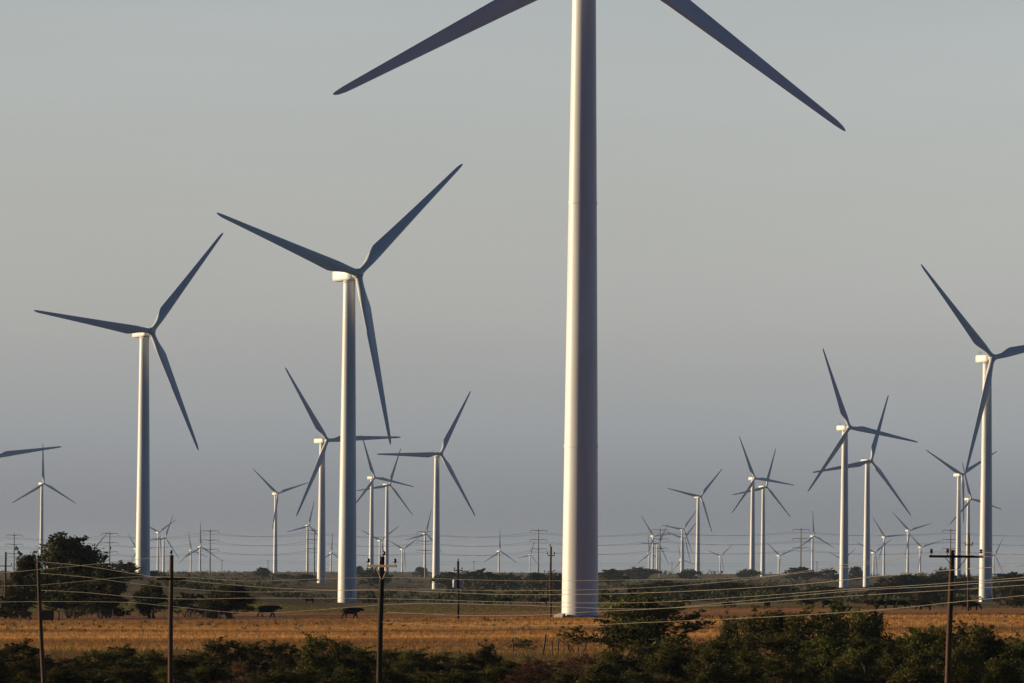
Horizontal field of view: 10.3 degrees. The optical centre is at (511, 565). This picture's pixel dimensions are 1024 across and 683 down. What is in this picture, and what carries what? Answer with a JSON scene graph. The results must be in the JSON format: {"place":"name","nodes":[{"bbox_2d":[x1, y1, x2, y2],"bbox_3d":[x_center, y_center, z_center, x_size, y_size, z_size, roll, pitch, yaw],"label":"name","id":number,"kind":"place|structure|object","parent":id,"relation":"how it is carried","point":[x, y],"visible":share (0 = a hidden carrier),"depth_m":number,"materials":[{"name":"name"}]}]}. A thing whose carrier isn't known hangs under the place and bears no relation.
{"place":"outdoors","nodes":[
{"label":"outdoors","id":0,"kind":"place"},
{"bbox_2d":[0,572,1023,682],"bbox_3d":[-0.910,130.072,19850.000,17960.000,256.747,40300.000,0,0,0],"label":"ground","id":1,"kind":"structure","parent":0,"point":[329,584],"depth_m":729.95,"materials":[{"name":"brown soil"}]},
{"bbox_2d":[0,592,43,617],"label":"bush","id":2,"kind":"object","parent":1,"relation":"on","point":[9,603],"visible":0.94,"depth_m":689.13,"materials":[{"name":"green plant"}]},
{"bbox_2d":[2,546,42,610],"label":"tree","id":3,"kind":"object","parent":1,"relation":"on","point":[24,563],"visible":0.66,"depth_m":729.05,"materials":[{"name":"green plant"}]},
{"bbox_2d":[0,638,54,679],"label":"mesquite bush","id":4,"kind":"object","parent":1,"relation":"on","point":[15,648],"visible":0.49,"depth_m":377.10,"materials":[{"name":"green plant"}]},
{"bbox_2d":[37,556,45,682],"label":"utility pole","id":5,"kind":"object","parent":1,"relation":"on","point":[42,663],"visible":1,"depth_m":344.90,"materials":[{"name":"brown wood"}]},
{"bbox_2d":[12,446,74,568],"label":"wind turbine","id":6,"kind":"object","parent":1,"relation":"on","point":[41,484],"visible":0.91,"depth_m":6100.60,"materials":[{"name":"paint"}]},
{"bbox_2d":[29,666,91,682],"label":"mesquite bush","id":7,"kind":"object","parent":1,"relation":"on","point":[52,676],"visible":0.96,"depth_m":351.07,"materials":[{"name":"green plant"}]},
{"bbox_2d":[20,531,114,616],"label":"tree","id":8,"kind":"object","parent":1,"relation":"on","point":[67,552],"visible":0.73,"depth_m":719.78,"materials":[{"name":"green plant"}]},
{"bbox_2d":[42,582,103,617],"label":"tree","id":9,"kind":"object","parent":1,"relation":"on","point":[76,593],"visible":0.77,"depth_m":691.02,"materials":[{"name":"green plant"}]},
{"bbox_2d":[76,667,120,682],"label":"mesquite bush","id":10,"kind":"object","parent":1,"relation":"on","point":[94,675],"visible":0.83,"depth_m":353.35,"materials":[{"name":"green plant"}]},
{"bbox_2d":[72,647,133,682],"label":"mesquite bush","id":11,"kind":"object","parent":1,"relation":"on","point":[105,657],"visible":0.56,"depth_m":371.64,"materials":[{"name":"green plant"}]},
{"bbox_2d":[74,594,134,618],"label":"bush","id":12,"kind":"object","parent":1,"relation":"on","point":[102,605],"visible":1,"depth_m":682.41,"materials":[{"name":"green plant"}]},
{"bbox_2d":[87,559,129,616],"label":"tree","id":13,"kind":"object","parent":1,"relation":"on","point":[113,587],"visible":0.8,"depth_m":711.04,"materials":[{"name":"green plant"}]},
{"bbox_2d":[107,643,148,677],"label":"mesquite bush","id":14,"kind":"object","parent":1,"relation":"on","point":[127,653],"visible":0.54,"depth_m":384.67,"materials":[{"name":"green plant"}]},
{"bbox_2d":[111,560,144,581],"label":"tree","id":15,"kind":"object","parent":1,"relation":"on","point":[129,568],"visible":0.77,"depth_m":1498.45,"materials":[{"name":"green plant"}]},
{"bbox_2d":[34,233,222,577],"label":"wind turbine","id":16,"kind":"object","parent":1,"relation":"on","point":[143,334],"visible":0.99,"depth_m":1781.01,"materials":[{"name":"paint"}]},
{"bbox_2d":[99,666,159,682],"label":"mesquite bush","id":17,"kind":"object","parent":1,"relation":"on","point":[128,674],"visible":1,"depth_m":339.97,"materials":[{"name":"green plant"}]},
{"bbox_2d":[129,578,167,617],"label":"bush","id":18,"kind":"object","parent":1,"relation":"on","point":[155,595],"visible":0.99,"depth_m":689.32,"materials":[{"name":"green plant"}]},
{"bbox_2d":[126,649,183,679],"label":"mesquite bush","id":19,"kind":"object","parent":1,"relation":"on","point":[154,658],"visible":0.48,"depth_m":376.45,"materials":[{"name":"green plant"}]},
{"bbox_2d":[156,550,185,682],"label":"utility pole","id":20,"kind":"object","parent":1,"relation":"on","point":[170,640],"visible":1,"depth_m":299.90,"materials":[{"name":"brown wood"}]},
{"bbox_2d":[148,662,196,682],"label":"mesquite bush","id":21,"kind":"object","parent":1,"relation":"on","point":[161,672],"visible":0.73,"depth_m":342.85,"materials":[{"name":"green plant"}]},
{"bbox_2d":[163,592,202,616],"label":"bush","id":22,"kind":"object","parent":1,"relation":"on","point":[191,599],"visible":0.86,"depth_m":719.11,"materials":[{"name":"green plant"}]},
{"bbox_2d":[176,649,226,681],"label":"mesquite bush","id":23,"kind":"object","parent":1,"relation":"on","point":[204,657],"visible":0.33,"depth_m":377.42,"materials":[{"name":"green plant"}]},
{"bbox_2d":[183,663,237,682],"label":"mesquite bush","id":24,"kind":"object","parent":1,"relation":"on","point":[206,674],"visible":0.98,"depth_m":350.36,"materials":[{"name":"green plant"}]},
{"bbox_2d":[197,636,258,679],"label":"mesquite bush","id":25,"kind":"object","parent":1,"relation":"on","point":[220,648],"visible":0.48,"depth_m":381.85,"materials":[{"name":"green plant"}]},
{"bbox_2d":[197,580,261,618],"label":"bush","id":26,"kind":"object","parent":1,"relation":"on","point":[240,599],"visible":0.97,"depth_m":671.26,"materials":[{"name":"green plant"}]},
{"bbox_2d":[216,657,254,682],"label":"mesquite bush","id":27,"kind":"object","parent":1,"relation":"on","point":[239,666],"visible":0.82,"depth_m":358.83,"materials":[{"name":"green plant"}]},
{"bbox_2d":[239,640,277,677],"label":"mesquite bush","id":28,"kind":"object","parent":1,"relation":"on","point":[257,656],"visible":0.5,"depth_m":388.60,"materials":[{"name":"green plant"}]},
{"bbox_2d":[238,669,318,682],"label":"mesquite bush","id":29,"kind":"object","parent":1,"relation":"on","point":[279,676],"visible":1,"depth_m":340.91,"materials":[{"name":"green plant"}]},
{"bbox_2d":[253,469,306,572],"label":"wind turbine","id":30,"kind":"object","parent":1,"relation":"on","point":[275,493],"visible":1,"depth_m":6119.33,"materials":[{"name":"paint"}]},
{"bbox_2d":[260,640,302,671],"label":"mesquite bush","id":31,"kind":"object","parent":1,"relation":"on","point":[282,658],"visible":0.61,"depth_m":395.17,"materials":[{"name":"green plant"}]},
{"bbox_2d":[288,631,340,680],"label":"mesquite bush","id":32,"kind":"object","parent":1,"relation":"on","point":[311,660],"visible":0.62,"depth_m":367.87,"materials":[{"name":"green plant"}]},
{"bbox_2d":[294,667,341,682],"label":"mesquite bush","id":33,"kind":"object","parent":1,"relation":"on","point":[321,673],"visible":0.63,"depth_m":357.36,"materials":[{"name":"green plant"}]},
{"bbox_2d":[217,164,462,602],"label":"wind turbine","id":34,"kind":"object","parent":1,"relation":"on","point":[347,276],"visible":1,"depth_m":1389.09,"materials":[{"name":"paint"}]},
{"bbox_2d":[285,367,400,582],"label":"wind turbine","id":35,"kind":"object","parent":1,"relation":"on","point":[321,546],"visible":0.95,"depth_m":3044.80,"materials":[{"name":"paint"}]},
{"bbox_2d":[320,638,368,682],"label":"mesquite bush","id":36,"kind":"object","parent":1,"relation":"on","point":[339,649],"visible":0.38,"depth_m":375.68,"materials":[{"name":"green plant"}]},
{"bbox_2d":[316,663,373,682],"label":"mesquite bush","id":37,"kind":"object","parent":1,"relation":"on","point":[348,676],"visible":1,"depth_m":342.56,"materials":[{"name":"green plant"}]},
{"bbox_2d":[340,645,382,678],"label":"mesquite bush","id":38,"kind":"object","parent":1,"relation":"on","point":[360,655],"visible":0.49,"depth_m":387.89,"materials":[{"name":"green plant"}]},
{"bbox_2d":[356,567,393,585],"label":"tree","id":39,"kind":"object","parent":1,"relation":"on","point":[368,572],"visible":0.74,"depth_m":2898.08,"materials":[{"name":"green plant"}]},
{"bbox_2d":[367,551,396,682],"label":"utility pole","id":40,"kind":"object","parent":1,"relation":"on","point":[382,565],"visible":1,"depth_m":267.89,"materials":[{"name":"brown wood"}]},
{"bbox_2d":[25,580,1018,612],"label":"overhead wire","id":41,"kind":"object","parent":40,"relation":"attached to","point":[532,605],"visible":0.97,"depth_m":295.15,"materials":[{"name":"grey metal"}]},
{"bbox_2d":[38,561,1022,594],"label":"overhead wire","id":42,"kind":"object","parent":40,"relation":"attached to","point":[629,593],"visible":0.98,"depth_m":204.89,"materials":[{"name":"grey metal"}]},
{"bbox_2d":[356,440,413,569],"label":"wind turbine","id":43,"kind":"object","parent":1,"relation":"on","point":[371,526],"visible":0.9,"depth_m":5174.54,"materials":[{"name":"paint"}]},
{"bbox_2d":[357,449,412,572],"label":"wind turbine","id":44,"kind":"object","parent":1,"relation":"on","point":[386,556],"visible":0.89,"depth_m":5692.09,"materials":[{"name":"paint"}]},
{"bbox_2d":[368,664,414,682],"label":"mesquite bush","id":45,"kind":"object","parent":1,"relation":"on","point":[390,676],"visible":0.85,"depth_m":345.08,"materials":[{"name":"green plant"}]},
{"bbox_2d":[388,647,438,678],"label":"mesquite bush","id":46,"kind":"object","parent":1,"relation":"on","point":[413,658],"visible":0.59,"depth_m":382.21,"materials":[{"name":"green plant"}]},
{"bbox_2d":[377,391,474,588],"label":"wind turbine","id":47,"kind":"object","parent":1,"relation":"on","point":[436,538],"visible":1,"depth_m":3310.21,"materials":[{"name":"paint"}]},
{"bbox_2d":[419,652,457,677],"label":"mesquite bush","id":48,"kind":"object","parent":1,"relation":"on","point":[434,660],"visible":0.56,"depth_m":386.87,"materials":[{"name":"green plant"}]},
{"bbox_2d":[424,668,496,682],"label":"mesquite bush","id":49,"kind":"object","parent":1,"relation":"on","point":[459,676],"visible":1,"depth_m":340.96,"materials":[{"name":"green plant"}]},
{"bbox_2d":[441,653,489,677],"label":"mesquite bush","id":50,"kind":"object","parent":1,"relation":"on","point":[469,659],"visible":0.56,"depth_m":383.86,"materials":[{"name":"green plant"}]},
{"bbox_2d":[452,568,504,590],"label":"tree","id":51,"kind":"object","parent":1,"relation":"on","point":[477,576],"visible":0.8,"depth_m":2646.81,"materials":[{"name":"green plant"}]},
{"bbox_2d":[471,638,506,670],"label":"mesquite bush","id":52,"kind":"object","parent":1,"relation":"on","point":[484,653],"visible":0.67,"depth_m":392.24,"materials":[{"name":"green plant"}]},
{"bbox_2d":[473,665,530,682],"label":"mesquite bush","id":53,"kind":"object","parent":1,"relation":"on","point":[501,671],"visible":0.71,"depth_m":358.18,"materials":[{"name":"green plant"}]},
{"bbox_2d":[480,572,524,590],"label":"tree","id":54,"kind":"object","parent":1,"relation":"on","point":[511,579],"visible":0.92,"depth_m":2599.07,"materials":[{"name":"green plant"}]},
{"bbox_2d":[0,639,1012,681],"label":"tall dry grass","id":55,"kind":"structure","parent":1,"relation":"on","point":[563,656],"depth_m":436.80,"materials":[{"name":"brown plant"}]},
{"bbox_2d":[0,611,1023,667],"bbox_3d":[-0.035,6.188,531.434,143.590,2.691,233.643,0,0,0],"label":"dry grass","id":56,"kind":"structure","parent":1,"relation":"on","point":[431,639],"depth_m":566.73,"materials":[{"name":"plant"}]},
{"bbox_2d":[0,569,1023,605],"bbox_3d":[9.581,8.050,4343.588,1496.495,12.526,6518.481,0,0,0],"label":"scrub","id":57,"kind":"object","parent":1,"relation":"on","point":[711,595],"visible":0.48,"depth_m":1434.68,"materials":[{"name":"green plant"}]},
{"bbox_2d":[2,598,1023,622],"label":"pasture grass","id":58,"kind":"structure","parent":1,"relation":"on","point":[439,609],"depth_m":801.57,"materials":[{"name":"plant"}]},
{"bbox_2d":[498,663,555,682],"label":"mesquite bush","id":59,"kind":"object","parent":1,"relation":"on","point":[531,671],"visible":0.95,"depth_m":354.84,"materials":[{"name":"green plant"}]},
{"bbox_2d":[553,624,594,653],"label":"bush","id":60,"kind":"object","parent":1,"relation":"on","point":[576,630],"visible":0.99,"depth_m":461.75,"materials":[{"name":"green plant"}]},
{"bbox_2d":[333,0,845,617],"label":"wind turbine","id":61,"kind":"object","parent":1,"relation":"on","point":[581,490],"visible":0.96,"depth_m":652.57,"materials":[{"name":"paint"}]},
{"bbox_2d":[575,657,629,682],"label":"mesquite bush","id":62,"kind":"object","parent":1,"relation":"on","point":[588,676],"visible":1,"depth_m":341.39,"materials":[{"name":"green plant"}]},
{"bbox_2d":[593,647,634,682],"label":"mesquite bush","id":63,"kind":"object","parent":1,"relation":"on","point":[613,655],"visible":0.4,"depth_m":367.29,"materials":[{"name":"green plant"}]},
{"bbox_2d":[598,568,630,584],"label":"tree","id":64,"kind":"object","parent":1,"relation":"on","point":[614,575],"visible":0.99,"depth_m":3398.36,"materials":[{"name":"green plant"}]},
{"bbox_2d":[622,639,655,676],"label":"mesquite bush","id":65,"kind":"object","parent":1,"relation":"on","point":[638,649],"visible":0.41,"depth_m":386.65,"materials":[{"name":"green plant"}]},
{"bbox_2d":[618,667,661,682],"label":"mesquite bush","id":66,"kind":"object","parent":1,"relation":"on","point":[631,676],"visible":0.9,"depth_m":345.75,"materials":[{"name":"green plant"}]},
{"bbox_2d":[619,566,662,580],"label":"tree","id":67,"kind":"object","parent":1,"relation":"on","point":[637,574],"visible":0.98,"depth_m":4190.88,"materials":[{"name":"green plant"}]},
{"bbox_2d":[590,587,715,657],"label":"mesquite tree","id":68,"kind":"object","parent":1,"relation":"on","point":[650,633],"visible":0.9,"depth_m":439.06,"materials":[{"name":"green plant"}]},
{"bbox_2d":[623,580,695,593],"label":"bush","id":69,"kind":"object","parent":1,"relation":"on","point":[674,585],"visible":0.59,"depth_m":1746.89,"materials":[{"name":"green plant"}]},
{"bbox_2d":[633,647,695,682],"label":"mesquite bush","id":70,"kind":"object","parent":1,"relation":"on","point":[670,660],"visible":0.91,"depth_m":358.46,"materials":[{"name":"green plant"}]},
{"bbox_2d":[644,638,699,682],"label":"mesquite bush","id":71,"kind":"object","parent":1,"relation":"on","point":[684,649],"visible":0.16,"depth_m":375.62,"materials":[{"name":"green plant"}]},
{"bbox_2d":[668,469,721,575],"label":"wind turbine","id":72,"kind":"object","parent":1,"relation":"on","point":[698,497],"visible":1,"depth_m":5692.16,"materials":[{"name":"paint"}]},
{"bbox_2d":[682,642,744,682],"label":"mesquite bush","id":73,"kind":"object","parent":1,"relation":"on","point":[710,671],"visible":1,"depth_m":349.34,"materials":[{"name":"green plant"}]},
{"bbox_2d":[693,635,737,681],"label":"mesquite bush","id":74,"kind":"object","parent":1,"relation":"on","point":[717,641],"visible":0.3,"depth_m":378.09,"materials":[{"name":"green plant"}]},
{"bbox_2d":[693,582,754,595],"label":"bush","id":75,"kind":"object","parent":1,"relation":"on","point":[728,587],"visible":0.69,"depth_m":1696.81,"materials":[{"name":"green plant"}]},
{"bbox_2d":[721,644,776,682],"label":"mesquite bush","id":76,"kind":"object","parent":1,"relation":"on","point":[747,658],"visible":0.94,"depth_m":351.67,"materials":[{"name":"green plant"}]},
{"bbox_2d":[733,449,789,575],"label":"wind turbine","id":77,"kind":"object","parent":1,"relation":"on","point":[762,566],"visible":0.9,"depth_m":5421.21,"materials":[{"name":"paint"}]},
{"bbox_2d":[732,436,792,576],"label":"wind turbine","id":78,"kind":"object","parent":1,"relation":"on","point":[752,530],"visible":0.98,"depth_m":4742.20,"materials":[{"name":"paint"}]},
{"bbox_2d":[720,604,814,659],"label":"mesquite tree","id":79,"kind":"object","parent":1,"relation":"on","point":[755,628],"visible":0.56,"depth_m":406.54,"materials":[{"name":"green plant"}]},
{"bbox_2d":[747,651,812,682],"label":"mesquite bush","id":80,"kind":"object","parent":1,"relation":"on","point":[779,666],"visible":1,"depth_m":345.75,"materials":[{"name":"green plant"}]},
{"bbox_2d":[754,633,808,676],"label":"mesquite bush","id":81,"kind":"object","parent":1,"relation":"on","point":[778,646],"visible":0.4,"depth_m":393.51,"materials":[{"name":"green plant"}]},
{"bbox_2d":[784,566,822,580],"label":"tree","id":82,"kind":"object","parent":1,"relation":"on","point":[807,575],"visible":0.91,"depth_m":3997.80,"materials":[{"name":"green plant"}]},
{"bbox_2d":[766,600,853,661],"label":"mesquite tree","id":83,"kind":"object","parent":1,"relation":"on","point":[824,624],"visible":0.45,"depth_m":399.69,"materials":[{"name":"green plant"}]},
{"bbox_2d":[796,648,843,682],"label":"mesquite bush","id":84,"kind":"object","parent":1,"relation":"on","point":[817,667],"visible":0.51,"depth_m":354.79,"materials":[{"name":"green plant"}]},
{"bbox_2d":[791,632,853,679],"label":"mesquite bush","id":85,"kind":"object","parent":1,"relation":"on","point":[821,643],"visible":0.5,"depth_m":378.27,"materials":[{"name":"green plant"}]},
{"bbox_2d":[819,644,888,682],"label":"mesquite bush","id":86,"kind":"object","parent":1,"relation":"on","point":[854,659],"visible":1,"depth_m":349.10,"materials":[{"name":"green plant"}]},
{"bbox_2d":[828,599,892,649],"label":"mesquite tree","id":87,"kind":"object","parent":1,"relation":"on","point":[865,624],"visible":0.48,"depth_m":408.77,"materials":[{"name":"green plant"}]},
{"bbox_2d":[813,395,910,587],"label":"wind turbine","id":88,"kind":"object","parent":1,"relation":"on","point":[866,555],"visible":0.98,"depth_m":3557.60,"materials":[{"name":"paint"}]},
{"bbox_2d":[828,632,895,681],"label":"mesquite bush","id":89,"kind":"object","parent":1,"relation":"on","point":[859,640],"visible":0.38,"depth_m":387.64,"materials":[{"name":"green plant"}]},
{"bbox_2d":[808,349,917,587],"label":"wind turbine","id":90,"kind":"object","parent":1,"relation":"on","point":[843,443],"visible":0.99,"depth_m":2846.01,"materials":[{"name":"paint"}]},
{"bbox_2d":[866,648,910,682],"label":"mesquite bush","id":91,"kind":"object","parent":1,"relation":"on","point":[888,661],"visible":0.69,"depth_m":351.95,"materials":[{"name":"green plant"}]},
{"bbox_2d":[874,574,941,594],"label":"tree","id":92,"kind":"object","parent":1,"relation":"on","point":[904,581],"visible":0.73,"depth_m":2048.37,"materials":[{"name":"green plant"}]},
{"bbox_2d":[887,627,942,682],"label":"mesquite bush","id":93,"kind":"object","parent":1,"relation":"on","point":[911,644],"visible":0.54,"depth_m":376.30,"materials":[{"name":"green plant"}]},
{"bbox_2d":[884,644,966,682],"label":"mesquite bush","id":94,"kind":"object","parent":1,"relation":"on","point":[935,661],"visible":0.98,"depth_m":340.93,"materials":[{"name":"green plant"}]},
{"bbox_2d":[904,587,947,604],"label":"bush","id":95,"kind":"object","parent":1,"relation":"on","point":[926,597],"visible":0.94,"depth_m":1148.33,"materials":[{"name":"green plant"}]},
{"bbox_2d":[917,620,956,679],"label":"mesquite bush","id":96,"kind":"object","parent":1,"relation":"on","point":[941,633],"visible":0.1,"depth_m":384.59,"materials":[{"name":"green plant"}]},
{"bbox_2d":[918,573,963,594],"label":"tree","id":97,"kind":"object","parent":1,"relation":"on","point":[935,580],"visible":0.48,"depth_m":2097.29,"materials":[{"name":"green plant"}]},
{"bbox_2d":[929,549,982,682],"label":"utility pole","id":98,"kind":"object","parent":1,"relation":"on","point":[952,556],"visible":0.98,"depth_m":267.88,"materials":[{"name":"brown wood"}]},
{"bbox_2d":[926,450,996,577],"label":"wind turbine","id":99,"kind":"object","parent":1,"relation":"on","point":[959,475],"visible":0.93,"depth_m":4743.75,"materials":[{"name":"paint"}]},
{"bbox_2d":[935,645,988,682],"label":"mesquite bush","id":100,"kind":"object","parent":1,"relation":"on","point":[968,672],"visible":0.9,"depth_m":342.48,"materials":[{"name":"green plant"}]},
{"bbox_2d":[921,264,1023,601],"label":"wind turbine","id":101,"kind":"object","parent":1,"relation":"on","point":[985,406],"visible":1,"depth_m":1929.21,"materials":[{"name":"paint"}]},
{"bbox_2d":[944,624,1013,682],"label":"mesquite bush","id":102,"kind":"object","parent":1,"relation":"on","point":[985,644],"visible":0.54,"depth_m":368.79,"materials":[{"name":"green plant"}]},
{"bbox_2d":[975,652,1023,682],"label":"mesquite bush","id":103,"kind":"object","parent":1,"relation":"on","point":[1002,671],"visible":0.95,"depth_m":354.41,"materials":[{"name":"green plant"}]},
{"bbox_2d":[992,571,1023,598],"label":"tree","id":104,"kind":"object","parent":1,"relation":"on","point":[1010,584],"visible":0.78,"depth_m":2147.14,"materials":[{"name":"green plant"}]},
{"bbox_2d":[0,0,1023,575],"label":"sky","id":105,"kind":"structure","parent":0,"point":[744,235],"materials":[{"name":"grey"}]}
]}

